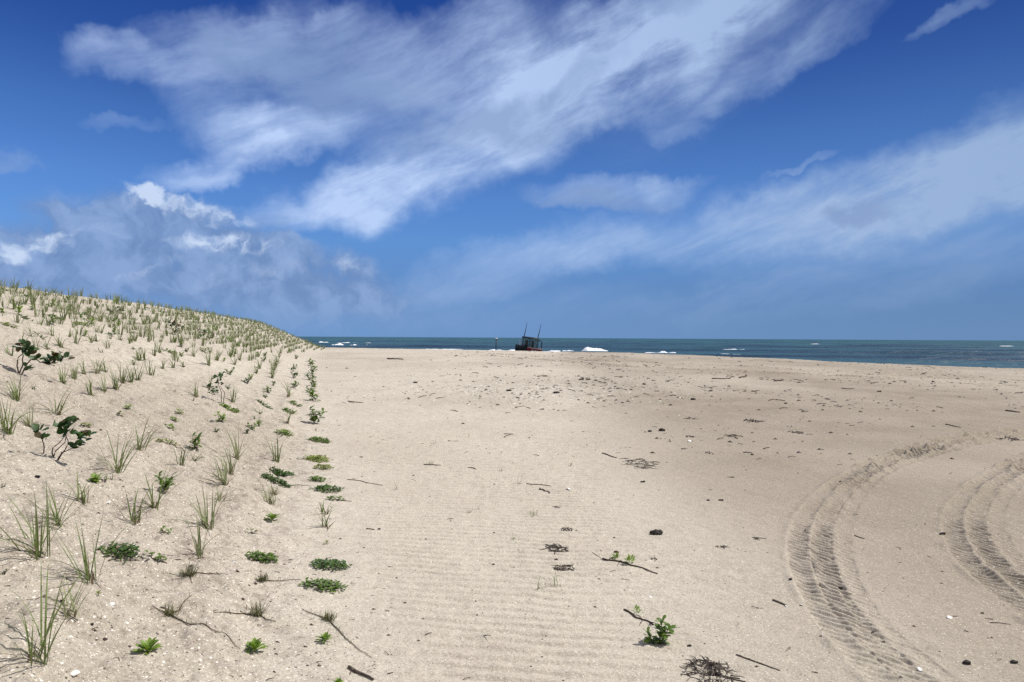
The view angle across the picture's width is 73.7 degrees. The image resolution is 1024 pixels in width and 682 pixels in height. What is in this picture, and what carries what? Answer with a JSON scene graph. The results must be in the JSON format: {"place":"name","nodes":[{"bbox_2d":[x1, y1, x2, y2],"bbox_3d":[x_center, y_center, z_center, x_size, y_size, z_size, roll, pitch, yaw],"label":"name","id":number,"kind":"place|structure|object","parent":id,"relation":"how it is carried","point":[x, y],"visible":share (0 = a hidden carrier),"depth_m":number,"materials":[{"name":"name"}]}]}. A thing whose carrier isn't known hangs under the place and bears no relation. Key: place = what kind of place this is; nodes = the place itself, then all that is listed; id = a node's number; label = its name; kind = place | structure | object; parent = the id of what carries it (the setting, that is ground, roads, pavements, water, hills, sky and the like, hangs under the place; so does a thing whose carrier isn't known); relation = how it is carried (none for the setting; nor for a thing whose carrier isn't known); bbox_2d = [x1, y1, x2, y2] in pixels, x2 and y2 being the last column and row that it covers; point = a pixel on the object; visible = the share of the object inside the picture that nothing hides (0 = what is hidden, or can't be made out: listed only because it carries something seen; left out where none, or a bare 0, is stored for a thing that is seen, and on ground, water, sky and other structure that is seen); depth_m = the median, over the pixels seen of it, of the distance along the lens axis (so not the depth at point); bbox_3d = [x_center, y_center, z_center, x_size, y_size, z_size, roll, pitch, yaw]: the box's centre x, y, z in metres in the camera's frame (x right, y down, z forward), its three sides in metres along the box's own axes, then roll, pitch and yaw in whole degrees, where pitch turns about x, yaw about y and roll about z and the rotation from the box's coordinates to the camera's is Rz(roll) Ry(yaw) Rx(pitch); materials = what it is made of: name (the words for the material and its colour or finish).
{"place":"outdoors","nodes":[
{"label":"outdoors","id":0,"kind":"place"},
{"bbox_2d":[11,291,20,309],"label":"beach grass","id":1,"kind":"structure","parent":0,"point":[14,303],"depth_m":14.74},
{"bbox_2d":[13,310,30,322],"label":"beach grass","id":2,"kind":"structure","parent":0,"point":[17,318],"depth_m":12.73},
{"bbox_2d":[17,287,31,304],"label":"beach grass","id":3,"kind":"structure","parent":0,"point":[26,301],"depth_m":16.66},
{"bbox_2d":[11,402,39,426],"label":"beach grass","id":4,"kind":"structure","parent":0,"point":[28,422],"depth_m":6.26,"materials":[{"name":"plant"}]},
{"bbox_2d":[29,289,36,304],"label":"beach grass","id":5,"kind":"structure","parent":0,"point":[33,298],"depth_m":17.14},
{"bbox_2d":[36,308,56,325],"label":"beach grass","id":6,"kind":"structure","parent":0,"point":[48,322],"depth_m":13.76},
{"bbox_2d":[0,554,99,664],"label":"beach grass","id":7,"kind":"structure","parent":0,"point":[43,642],"depth_m":2.60,"materials":[{"name":"plant"}]},
{"bbox_2d":[40,384,74,414],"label":"beach grass","id":8,"kind":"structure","parent":0,"point":[59,411],"depth_m":6.87,"materials":[{"name":"plant"}]},
{"bbox_2d":[54,333,71,347],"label":"beach grass","id":9,"kind":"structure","parent":0,"point":[59,343],"depth_m":11.34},
{"bbox_2d":[57,303,69,319],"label":"beach grass","id":10,"kind":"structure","parent":0,"point":[62,312],"depth_m":16.20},
{"bbox_2d":[70,331,85,343],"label":"beach grass","id":11,"kind":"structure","parent":0,"point":[75,339],"depth_m":12.18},
{"bbox_2d":[72,323,86,334],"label":"beach grass","id":12,"kind":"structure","parent":0,"point":[81,331],"depth_m":14.17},
{"bbox_2d":[86,354,109,373],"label":"beach grass","id":13,"kind":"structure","parent":0,"point":[96,370],"depth_m":10.14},
{"bbox_2d":[113,321,129,334],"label":"beach grass","id":14,"kind":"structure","parent":0,"point":[122,331],"depth_m":17.24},
{"bbox_2d":[115,359,132,382],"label":"beach grass","id":15,"kind":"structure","parent":0,"point":[122,378],"depth_m":10.29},
{"bbox_2d":[128,347,141,360],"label":"beach grass","id":16,"kind":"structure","parent":0,"point":[137,356],"depth_m":13.80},
{"bbox_2d":[135,324,150,337],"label":"beach grass","id":17,"kind":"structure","parent":0,"point":[145,332],"depth_m":19.49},
{"bbox_2d":[169,346,181,361],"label":"beach grass","id":18,"kind":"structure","parent":0,"point":[176,357],"depth_m":15.75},
{"bbox_2d":[188,379,202,396],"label":"beach grass","id":19,"kind":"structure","parent":0,"point":[195,391],"depth_m":10.86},
{"bbox_2d":[74,287,324,352],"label":"distant dune grass","id":20,"kind":"structure","parent":0,"point":[219,324],"depth_m":41.73,"materials":[{"name":"plant"}]},
{"bbox_2d":[199,346,214,365],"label":"beach grass","id":21,"kind":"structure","parent":0,"point":[208,361],"depth_m":17.39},
{"bbox_2d":[211,346,221,360],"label":"beach grass","id":22,"kind":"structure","parent":0,"point":[216,357],"depth_m":20.11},
{"bbox_2d":[224,386,237,401],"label":"beach grass","id":23,"kind":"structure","parent":0,"point":[232,398],"depth_m":11.59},
{"bbox_2d":[318,500,335,513],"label":"beach grass","id":24,"kind":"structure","parent":0,"point":[321,510],"depth_m":6.04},
{"bbox_2d":[0,287,1023,681],"bbox_3d":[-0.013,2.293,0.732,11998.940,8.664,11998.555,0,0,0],"label":"sand","id":25,"kind":"structure","parent":0,"point":[804,513],"depth_m":5.71,"materials":[{"name":"sand"}]},
{"bbox_2d":[0,374,28,400],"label":"beach grass","id":26,"kind":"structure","parent":25,"relation":"on","point":[16,394],"depth_m":6.85,"materials":[{"name":"plant"}]},
{"bbox_2d":[0,393,41,434],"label":"beach grass","id":27,"kind":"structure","parent":25,"relation":"on","point":[5,429],"depth_m":5.63,"materials":[{"name":"plant"}]},
{"bbox_2d":[0,481,83,560],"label":"beach grass","id":28,"kind":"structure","parent":25,"relation":"on","point":[36,544],"depth_m":3.49,"materials":[{"name":"plant"}]},
{"bbox_2d":[12,339,74,373],"bbox_3d":[-5.620,0.193,8.176,0.705,0.434,0.219,0,0,-5],"label":"young shrub","id":29,"kind":"object","parent":25,"relation":"on","point":[27,349],"visible":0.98,"depth_m":8.17,"materials":[{"name":"green plant"}]},
{"bbox_2d":[16,473,91,527],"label":"beach grass","id":30,"kind":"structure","parent":25,"relation":"on","point":[57,518],"depth_m":4.14,"materials":[{"name":"plant"}]},
{"bbox_2d":[33,571,91,618],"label":"beach grass","id":31,"kind":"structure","parent":25,"relation":"on","point":[75,612],"depth_m":2.98,"materials":[{"name":"plant"}]},
{"bbox_2d":[31,415,96,460],"bbox_3d":[-3.552,0.780,5.423,0.506,0.374,0.155,0,0,0],"label":"young shrub","id":32,"kind":"object","parent":25,"relation":"on","point":[65,423],"visible":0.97,"depth_m":5.41,"materials":[{"name":"green plant"}]},
{"bbox_2d":[54,364,74,384],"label":"beach grass","id":33,"kind":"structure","parent":25,"relation":"on","point":[63,381],"depth_m":8.33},
{"bbox_2d":[70,669,79,675],"bbox_3d":[-1.683,1.277,2.626,0.039,0.012,0.032,0,13,-29],"label":"shell","id":34,"kind":"object","parent":25,"relation":"on","point":[75,672],"visible":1,"depth_m":2.62},
{"bbox_2d":[70,362,83,379],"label":"beach grass","id":35,"kind":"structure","parent":25,"relation":"on","point":[74,372],"depth_m":9.10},
{"bbox_2d":[78,359,87,374],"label":"beach grass","id":36,"kind":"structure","parent":25,"relation":"on","point":[85,373],"depth_m":9.83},
{"bbox_2d":[66,473,105,504],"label":"beach grass","id":37,"kind":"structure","parent":25,"relation":"on","point":[83,497],"depth_m":4.61,"materials":[{"name":"plant"}]},
{"bbox_2d":[78,371,107,395],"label":"beach grass","id":38,"kind":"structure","parent":25,"relation":"on","point":[90,393],"depth_m":8.09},
{"bbox_2d":[44,511,142,584],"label":"beach grass","id":39,"kind":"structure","parent":25,"relation":"on","point":[89,576],"depth_m":3.39,"materials":[{"name":"plant"}]},
{"bbox_2d":[88,472,102,482],"bbox_3d":[-3.064,1.009,5.032,0.099,0.094,0.157,0,0,-23],"label":"leafy sprout","id":40,"kind":"object","parent":25,"relation":"on","point":[94,478],"visible":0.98,"depth_m":5.03,"materials":[{"name":"green plant"}]},
{"bbox_2d":[95,370,110,391],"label":"beach grass","id":41,"kind":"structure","parent":25,"relation":"on","point":[104,387],"depth_m":8.85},
{"bbox_2d":[106,362,124,389],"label":"beach grass","id":42,"kind":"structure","parent":25,"relation":"on","point":[115,385],"depth_m":9.20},
{"bbox_2d":[108,306,124,315],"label":"young shrub","id":43,"kind":"object","parent":25,"relation":"on","point":[117,311],"visible":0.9,"depth_m":23.77,"materials":[{"name":"green plant"}]},
{"bbox_2d":[89,423,152,472],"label":"beach grass","id":44,"kind":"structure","parent":25,"relation":"on","point":[117,467],"depth_m":5.56,"materials":[{"name":"plant"}]},
{"bbox_2d":[98,541,144,561],"bbox_3d":[-2.255,1.217,3.945,0.248,0.085,0.198,0,0,30],"label":"creeping plant","id":45,"kind":"object","parent":25,"relation":"on","point":[125,547],"visible":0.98,"depth_m":3.94,"materials":[{"name":"green plant"}]},
{"bbox_2d":[94,479,166,524],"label":"beach grass","id":46,"kind":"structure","parent":25,"relation":"on","point":[133,518],"depth_m":4.57,"materials":[{"name":"plant"}]},
{"bbox_2d":[122,365,138,382],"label":"beach grass","id":47,"kind":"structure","parent":25,"relation":"on","point":[131,380],"depth_m":10.39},
{"bbox_2d":[134,362,143,380],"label":"beach grass","id":48,"kind":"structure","parent":25,"relation":"on","point":[138,377],"depth_m":10.62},
{"bbox_2d":[132,637,161,654],"bbox_3d":[-1.589,1.343,2.983,0.116,0.077,0.121,0,0,0],"label":"leafy rosette","id":49,"kind":"object","parent":25,"relation":"on","point":[148,645],"visible":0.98,"depth_m":2.98,"materials":[{"name":"green plant"}]},
{"bbox_2d":[143,358,157,375],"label":"beach grass","id":50,"kind":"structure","parent":25,"relation":"on","point":[149,369],"depth_m":11.71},
{"bbox_2d":[133,416,169,450],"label":"beach grass","id":51,"kind":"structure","parent":25,"relation":"on","point":[139,447],"depth_m":6.50,"materials":[{"name":"plant"}]},
{"bbox_2d":[145,550,161,560],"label":"creeping plant","id":52,"kind":"object","parent":25,"relation":"on","point":[160,556],"visible":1,"depth_m":3.98,"materials":[{"name":"green plant"}]},
{"bbox_2d":[154,471,177,489],"bbox_3d":[-2.740,1.109,5.433,0.161,0.171,0.194,0,0,24],"label":"leafy sprout","id":53,"kind":"object","parent":25,"relation":"on","point":[167,481],"visible":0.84,"depth_m":5.41,"materials":[{"name":"green plant"}]},
{"bbox_2d":[141,462,193,509],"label":"beach grass","id":54,"kind":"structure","parent":25,"relation":"on","point":[152,505],"depth_m":4.90,"materials":[{"name":"plant"}]},
{"bbox_2d":[155,438,183,449],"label":"creeping plant","id":55,"kind":"object","parent":25,"relation":"on","point":[162,440],"visible":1,"depth_m":7.07,"materials":[{"name":"green plant"}]},
{"bbox_2d":[165,319,183,334],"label":"young shrub","id":56,"kind":"object","parent":25,"relation":"on","point":[174,323],"visible":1,"depth_m":23.78,"materials":[{"name":"green plant"}]},
{"bbox_2d":[169,441,193,465],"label":"beach grass","id":57,"kind":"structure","parent":25,"relation":"on","point":[182,462],"depth_m":6.38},
{"bbox_2d":[152,593,239,648],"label":"running grass","id":58,"kind":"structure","parent":25,"relation":"on","point":[169,612],"depth_m":3.40,"materials":[{"name":"plant"}]},
{"bbox_2d":[190,432,202,448],"bbox_3d":[-3.374,1.069,7.273,0.141,0.195,0.196,0,0,-24],"label":"leafy sprout","id":59,"kind":"object","parent":25,"relation":"on","point":[196,445],"visible":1,"depth_m":7.25,"materials":[{"name":"green plant"}]},
{"bbox_2d":[170,559,227,581],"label":"running grass","id":60,"kind":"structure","parent":25,"relation":"on","point":[187,572],"depth_m":3.95,"materials":[{"name":"plant"}]},
{"bbox_2d":[173,481,230,529],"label":"beach grass","id":61,"kind":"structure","parent":25,"relation":"on","point":[204,521],"depth_m":4.83,"materials":[{"name":"plant"}]},
{"bbox_2d":[186,515,223,557],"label":"beach grass","id":62,"kind":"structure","parent":25,"relation":"on","point":[198,549],"depth_m":4.29,"materials":[{"name":"plant"}]},
{"bbox_2d":[196,329,216,338],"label":"young shrub","id":63,"kind":"object","parent":25,"relation":"on","point":[204,332],"visible":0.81,"depth_m":28.10,"materials":[{"name":"green plant"}]},
{"bbox_2d":[207,383,218,394],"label":"young shrub","id":64,"kind":"object","parent":25,"relation":"on","point":[212,390],"visible":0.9,"depth_m":11.76,"materials":[{"name":"green plant"}]},
{"bbox_2d":[211,371,225,402],"bbox_3d":[-4.783,0.751,11.082,0.257,0.517,0.166,0,0,0],"label":"young shrub","id":65,"kind":"object","parent":25,"relation":"on","point":[220,374],"visible":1,"depth_m":11.08,"materials":[{"name":"green plant"}]},
{"bbox_2d":[214,411,225,421],"bbox_3d":[-3.925,1.020,9.185,0.181,0.154,0.125,0,0,-37],"label":"leafy sprout","id":66,"kind":"object","parent":25,"relation":"on","point":[222,416],"visible":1,"depth_m":9.19,"materials":[{"name":"green plant"}]},
{"bbox_2d":[205,456,235,484],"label":"beach grass","id":67,"kind":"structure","parent":25,"relation":"on","point":[224,478],"depth_m":6.28,"materials":[{"name":"plant"}]},
{"bbox_2d":[210,483,235,501],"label":"beach grass","id":68,"kind":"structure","parent":25,"relation":"on","point":[219,499],"depth_m":5.83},
{"bbox_2d":[210,440,248,474],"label":"beach grass","id":69,"kind":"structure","parent":25,"relation":"on","point":[231,470],"depth_m":6.62,"materials":[{"name":"plant"}]},
{"bbox_2d":[219,403,239,412],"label":"creeping plant","id":70,"kind":"object","parent":25,"relation":"on","point":[226,406],"visible":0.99,"depth_m":10.91,"materials":[{"name":"green plant"}]},
{"bbox_2d":[217,424,251,459],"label":"beach grass","id":71,"kind":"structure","parent":25,"relation":"on","point":[236,451],"depth_m":7.53,"materials":[{"name":"plant"}]},
{"bbox_2d":[213,598,275,621],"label":"running grass","id":72,"kind":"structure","parent":25,"relation":"on","point":[258,612],"depth_m":3.68,"materials":[{"name":"plant"}]},
{"bbox_2d":[245,637,267,652],"bbox_3d":[-1.237,1.478,3.290,0.111,0.077,0.102,0,0,0],"label":"leafy rosette","id":73,"kind":"object","parent":25,"relation":"on","point":[254,644],"visible":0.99,"depth_m":3.29,"materials":[{"name":"green plant"}]},
{"bbox_2d":[244,550,278,562],"bbox_3d":[-1.676,1.450,4.595,0.234,0.075,0.207,0,0,0],"label":"creeping plant","id":74,"kind":"object","parent":25,"relation":"on","point":[258,553],"visible":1,"depth_m":4.58,"materials":[{"name":"green plant"}]},
{"bbox_2d":[256,481,280,504],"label":"beach grass","id":75,"kind":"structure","parent":25,"relation":"on","point":[269,500],"depth_m":6.10,"materials":[{"name":"plant"}]},
{"bbox_2d":[259,434,283,462],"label":"beach grass","id":76,"kind":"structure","parent":25,"relation":"on","point":[277,456],"depth_m":7.98,"materials":[{"name":"plant"}]},
{"bbox_2d":[265,512,279,519],"bbox_3d":[-1.996,1.468,5.678,0.133,0.084,0.121,0,0,0],"label":"leafy rosette","id":77,"kind":"object","parent":25,"relation":"on","point":[271,516],"visible":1,"depth_m":5.67,"materials":[{"name":"green plant"}]},
{"bbox_2d":[254,571,298,581],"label":"running grass","id":78,"kind":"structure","parent":25,"relation":"on","point":[262,578],"depth_m":4.16,"materials":[{"name":"plant"}]},
{"bbox_2d":[269,466,295,475],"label":"creeping plant","id":79,"kind":"object","parent":25,"relation":"on","point":[277,470],"visible":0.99,"depth_m":7.44,"materials":[{"name":"green plant"}]},
{"bbox_2d":[276,429,293,435],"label":"creeping plant","id":80,"kind":"object","parent":25,"relation":"on","point":[283,430],"visible":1,"depth_m":10.18,"materials":[{"name":"green plant"}]},
{"bbox_2d":[262,472,309,486],"bbox_3d":[-2.311,1.420,6.978,0.265,0.172,0.458,1,0,37],"label":"creeping plant","id":81,"kind":"object","parent":25,"relation":"on","point":[272,479],"visible":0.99,"depth_m":6.88,"materials":[{"name":"green plant"}]},
{"bbox_2d":[306,388,320,400],"bbox_3d":[-4.760,1.278,16.345,0.350,0.357,0.261,0,0,-26],"label":"leafy sprout","id":82,"kind":"object","parent":25,"relation":"on","point":[312,395],"visible":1,"depth_m":16.31,"materials":[{"name":"green plant"}]},
{"bbox_2d":[305,405,326,422],"bbox_3d":[-3.537,1.335,12.298,0.404,0.330,0.297,0,0,0],"label":"leafy sprout","id":83,"kind":"object","parent":25,"relation":"on","point":[314,418],"visible":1,"depth_m":12.33,"materials":[{"name":"green plant"}]},
{"bbox_2d":[303,455,330,461],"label":"creeping plant","id":84,"kind":"object","parent":25,"relation":"on","point":[315,457],"visible":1,"depth_m":8.64,"materials":[{"name":"green plant"}]},
{"bbox_2d":[308,475,325,481],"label":"creeping plant","id":85,"kind":"object","parent":25,"relation":"on","point":[316,478],"visible":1,"depth_m":7.39,"materials":[{"name":"green plant"}]},
{"bbox_2d":[307,436,331,442],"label":"creeping plant","id":86,"kind":"object","parent":25,"relation":"on","point":[325,440],"visible":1,"depth_m":10.29,"materials":[{"name":"green plant"}]},
{"bbox_2d":[312,463,333,469],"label":"creeping plant","id":87,"kind":"object","parent":25,"relation":"on","point":[321,467],"visible":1,"depth_m":8.16,"materials":[{"name":"green plant"}]},
{"bbox_2d":[298,577,348,592],"bbox_3d":[-1.163,1.504,4.224,0.300,0.054,0.194,0,0,0],"label":"creeping plant","id":88,"kind":"object","parent":25,"relation":"on","point":[324,582],"visible":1,"depth_m":4.21,"materials":[{"name":"green plant"}]},
{"bbox_2d":[313,507,333,527],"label":"beach grass","id":89,"kind":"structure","parent":25,"relation":"on","point":[326,521],"depth_m":5.60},
{"bbox_2d":[316,632,331,641],"bbox_3d":[-0.959,1.524,3.485,0.089,0.064,0.075,0,0,-27],"label":"leafy rosette","id":90,"kind":"object","parent":25,"relation":"on","point":[324,635],"visible":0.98,"depth_m":3.49,"materials":[{"name":"green plant"}]},
{"bbox_2d":[312,483,343,492],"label":"creeping plant","id":91,"kind":"object","parent":25,"relation":"on","point":[325,487],"visible":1,"depth_m":6.97,"materials":[{"name":"green plant"}]},
{"bbox_2d":[310,557,352,570],"bbox_3d":[-1.231,1.509,4.627,0.290,0.059,0.222,0,0,0],"label":"creeping plant","id":92,"kind":"object","parent":25,"relation":"on","point":[330,562],"visible":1,"depth_m":4.61,"materials":[{"name":"green plant"}]},
{"bbox_2d":[302,609,370,656],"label":"running grass","id":93,"kind":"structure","parent":25,"relation":"on","point":[326,617],"depth_m":3.75,"materials":[{"name":"plant"}]},
{"bbox_2d":[327,495,346,500],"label":"creeping plant","id":94,"kind":"object","parent":25,"relation":"on","point":[331,497],"visible":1,"depth_m":6.60,"materials":[{"name":"green plant"}]},
{"bbox_2d":[347,665,373,679],"bbox_3d":[-0.713,1.542,3.174,0.179,0.024,0.037,1,0,39],"label":"driftwood stick","id":95,"kind":"object","parent":25,"relation":"on","point":[357,671],"visible":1,"depth_m":3.18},
{"bbox_2d":[301,377,680,421],"bbox_3d":[0.007,1.467,21.439,12.434,0.130,15.950,0,0,-15],"label":"pale shell patch","id":96,"kind":"object","parent":25,"relation":"on","point":[513,394],"visible":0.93,"depth_m":20.09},
{"bbox_2d":[0,314,988,668],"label":"shell bits","id":97,"kind":"object","parent":25,"relation":"on","point":[298,618],"visible":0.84,"depth_m":4.18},
{"bbox_2d":[0,328,1022,680],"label":"sand litter","id":98,"kind":"object","parent":25,"relation":"on","point":[390,566],"visible":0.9,"depth_m":4.09,"materials":[{"name":"brown"}]},
{"bbox_2d":[540,544,569,553],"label":"seaweed clump","id":99,"kind":"object","parent":25,"relation":"on","point":[556,546],"visible":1,"depth_m":5.15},
{"bbox_2d":[553,564,573,570],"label":"seaweed clump","id":100,"kind":"object","parent":25,"relation":"on","point":[557,568],"visible":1,"depth_m":4.72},
{"bbox_2d":[602,552,657,573],"bbox_3d":[0.837,1.542,4.783,0.149,0.070,0.442,0,0,-37],"label":"driftwood stick","id":101,"kind":"object","parent":25,"relation":"on","point":[621,561],"visible":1,"depth_m":4.83,"materials":[{"name":"wood"}]},
{"bbox_2d":[619,458,657,468],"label":"seaweed clump","id":102,"kind":"object","parent":25,"relation":"on","point":[633,460],"visible":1,"depth_m":8.75,"materials":[{"name":"plant"}]},
{"bbox_2d":[623,605,654,624],"bbox_3d":[0.729,1.554,3.866,0.085,0.051,0.294,0,0,-15],"label":"driftwood stick","id":103,"kind":"object","parent":25,"relation":"on","point":[637,608],"visible":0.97,"depth_m":3.92,"materials":[{"name":"wood"}]},
{"bbox_2d":[649,529,662,534],"bbox_3d":[1.180,1.569,5.584,0.112,0.056,0.059,0,0,0],"label":"stone","id":104,"kind":"object","parent":25,"relation":"on","point":[656,532],"visible":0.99,"depth_m":5.57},
{"bbox_2d":[642,615,676,644],"bbox_3d":[0.770,1.521,3.575,0.185,0.145,0.131,0,0,0],"label":"leafy sprout","id":105,"kind":"object","parent":25,"relation":"on","point":[662,632],"visible":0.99,"depth_m":3.57,"materials":[{"name":"green plant"}]},
{"bbox_2d":[326,351,1022,458],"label":"wrack debris","id":106,"kind":"object","parent":25,"relation":"on","point":[694,396],"visible":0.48,"depth_m":21.58,"materials":[{"name":"plant"}]},
{"bbox_2d":[680,655,745,681],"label":"seaweed pile","id":107,"kind":"object","parent":25,"relation":"on","point":[713,672],"visible":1,"depth_m":3.25,"materials":[{"name":"plant"}]},
{"bbox_2d":[736,654,779,670],"bbox_3d":[1.204,1.573,3.344,0.226,0.011,0.014,1,0,45],"label":"driftwood stick","id":108,"kind":"object","parent":25,"relation":"on","point":[756,661],"visible":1,"depth_m":3.35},
{"bbox_2d":[0,0,1023,340],"label":"sky","id":109,"kind":"structure","parent":0,"point":[653,169],"materials":[{"name":"blue"}]},
{"bbox_2d":[295,336,1023,367],"bbox_3d":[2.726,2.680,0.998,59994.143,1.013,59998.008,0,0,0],"label":"sea water","id":110,"kind":"structure","parent":0,"point":[985,353],"depth_m":209.85,"materials":[{"name":"liquid"}]},
{"bbox_2d":[515,325,541,350],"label":"boat","id":111,"kind":"object","parent":110,"relation":"on","point":[526,347],"visible":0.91,"depth_m":124.37,"materials":[{"name":"black paint"}]},
{"bbox_2d":[582,347,606,350],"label":"breaking wave","id":112,"kind":"object","parent":110,"relation":"on","point":[591,349],"visible":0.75,"depth_m":141.73,"materials":[{"name":"liquid"}]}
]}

